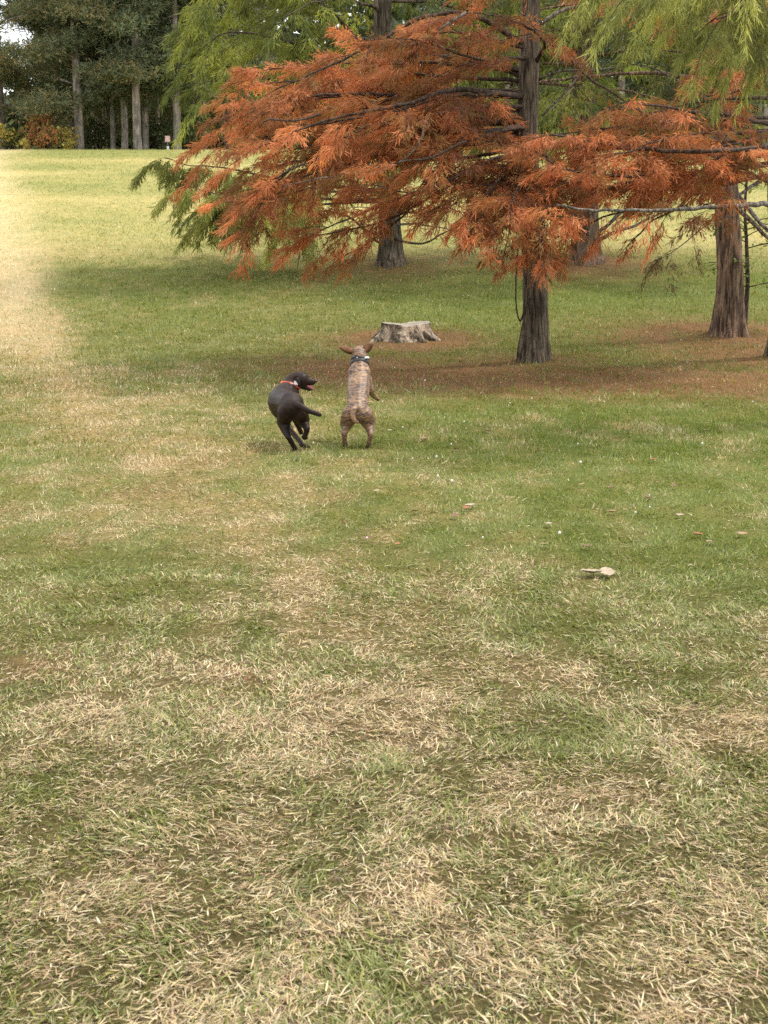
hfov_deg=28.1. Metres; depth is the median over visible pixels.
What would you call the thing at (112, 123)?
pine tree
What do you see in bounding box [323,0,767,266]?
cypress tree
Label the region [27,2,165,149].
pine tree
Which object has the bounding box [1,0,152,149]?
pine tree
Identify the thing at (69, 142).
shrub
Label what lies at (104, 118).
pine tree
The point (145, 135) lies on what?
pine tree
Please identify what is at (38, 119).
shrub
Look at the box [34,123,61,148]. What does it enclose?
shrub
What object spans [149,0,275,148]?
pine tree
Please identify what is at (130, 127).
pine tree
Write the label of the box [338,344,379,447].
dog
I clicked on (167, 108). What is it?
pine tree
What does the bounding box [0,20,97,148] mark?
pine tree
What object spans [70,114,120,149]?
shrub
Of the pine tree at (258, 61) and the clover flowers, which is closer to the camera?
the clover flowers
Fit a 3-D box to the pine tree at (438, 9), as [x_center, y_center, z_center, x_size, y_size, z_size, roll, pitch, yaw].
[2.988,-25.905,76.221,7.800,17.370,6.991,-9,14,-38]
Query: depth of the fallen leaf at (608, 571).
6.92 m
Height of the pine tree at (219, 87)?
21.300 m
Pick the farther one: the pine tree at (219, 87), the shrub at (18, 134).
the pine tree at (219, 87)
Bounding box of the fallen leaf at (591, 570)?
[580,569,601,572]
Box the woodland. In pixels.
[3,0,764,149]
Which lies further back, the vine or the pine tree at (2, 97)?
the pine tree at (2, 97)
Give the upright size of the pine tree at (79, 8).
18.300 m
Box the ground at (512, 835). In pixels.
[0,149,767,1023]
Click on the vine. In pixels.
(525, 309)
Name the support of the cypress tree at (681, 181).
on the ground at (512, 835)
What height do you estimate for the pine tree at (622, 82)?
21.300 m
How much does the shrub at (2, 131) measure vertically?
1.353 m
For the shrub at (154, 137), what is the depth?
66.96 m
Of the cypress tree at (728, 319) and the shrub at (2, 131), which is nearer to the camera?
the cypress tree at (728, 319)
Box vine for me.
[515,250,531,355]
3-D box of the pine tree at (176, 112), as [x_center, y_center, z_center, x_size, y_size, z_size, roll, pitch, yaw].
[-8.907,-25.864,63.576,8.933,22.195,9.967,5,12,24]
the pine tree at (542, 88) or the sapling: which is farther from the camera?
the pine tree at (542, 88)
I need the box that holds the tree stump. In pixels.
[369,321,440,342]
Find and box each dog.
[268,371,321,449]
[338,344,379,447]
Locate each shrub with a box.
[0,123,16,145]
[0,128,25,149]
[15,100,59,149]
[15,137,30,149]
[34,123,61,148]
[50,126,79,149]
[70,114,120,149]
[130,117,171,149]
[160,104,222,149]
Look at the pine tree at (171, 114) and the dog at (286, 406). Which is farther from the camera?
the pine tree at (171, 114)
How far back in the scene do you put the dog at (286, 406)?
10.68 m
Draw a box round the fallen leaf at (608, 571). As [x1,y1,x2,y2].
[600,567,614,574]
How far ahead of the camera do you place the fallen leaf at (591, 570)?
6.93 m
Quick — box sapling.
[686,160,767,322]
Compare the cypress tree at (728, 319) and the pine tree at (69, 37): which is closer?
the cypress tree at (728, 319)
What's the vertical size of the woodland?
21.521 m
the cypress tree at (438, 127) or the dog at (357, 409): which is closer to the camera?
the dog at (357, 409)
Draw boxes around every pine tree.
[0,0,94,149]
[0,0,171,149]
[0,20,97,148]
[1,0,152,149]
[19,26,172,148]
[26,26,162,149]
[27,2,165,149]
[37,0,223,149]
[42,7,166,149]
[57,0,216,149]
[73,0,278,149]
[109,30,237,149]
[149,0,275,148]
[150,4,182,147]
[152,27,256,149]
[156,0,246,145]
[160,0,291,149]
[392,0,489,119]
[442,0,563,103]
[509,0,633,144]
[546,0,684,143]
[613,5,762,137]
[705,15,767,149]
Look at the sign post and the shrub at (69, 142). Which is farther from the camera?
the shrub at (69, 142)
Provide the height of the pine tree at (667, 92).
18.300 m
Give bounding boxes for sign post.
[165,136,169,149]
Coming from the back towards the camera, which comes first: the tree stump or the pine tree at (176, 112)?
the pine tree at (176, 112)
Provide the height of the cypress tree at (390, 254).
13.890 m
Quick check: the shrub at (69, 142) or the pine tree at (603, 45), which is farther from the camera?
the pine tree at (603, 45)
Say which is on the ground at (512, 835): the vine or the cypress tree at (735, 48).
the cypress tree at (735, 48)
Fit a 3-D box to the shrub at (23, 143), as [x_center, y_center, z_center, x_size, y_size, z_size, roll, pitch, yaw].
[-14.605,-14.875,62.118,0.665,0.596,0.763,0,11,0]
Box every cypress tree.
[126,0,580,272]
[168,0,675,363]
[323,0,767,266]
[456,0,767,337]
[492,0,767,355]
[550,0,767,130]
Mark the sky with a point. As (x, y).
(14, 35)
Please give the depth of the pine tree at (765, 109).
69.82 m
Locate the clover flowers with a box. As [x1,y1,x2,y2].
[180,328,754,538]
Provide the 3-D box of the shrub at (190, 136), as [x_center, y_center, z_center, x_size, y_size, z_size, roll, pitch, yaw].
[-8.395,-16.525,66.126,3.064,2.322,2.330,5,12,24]
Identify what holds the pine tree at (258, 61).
on the ground at (512, 835)
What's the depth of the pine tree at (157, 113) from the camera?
70.74 m
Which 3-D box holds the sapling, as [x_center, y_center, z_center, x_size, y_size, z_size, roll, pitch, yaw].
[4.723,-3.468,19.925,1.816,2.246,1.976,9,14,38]
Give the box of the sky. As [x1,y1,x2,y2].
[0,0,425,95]

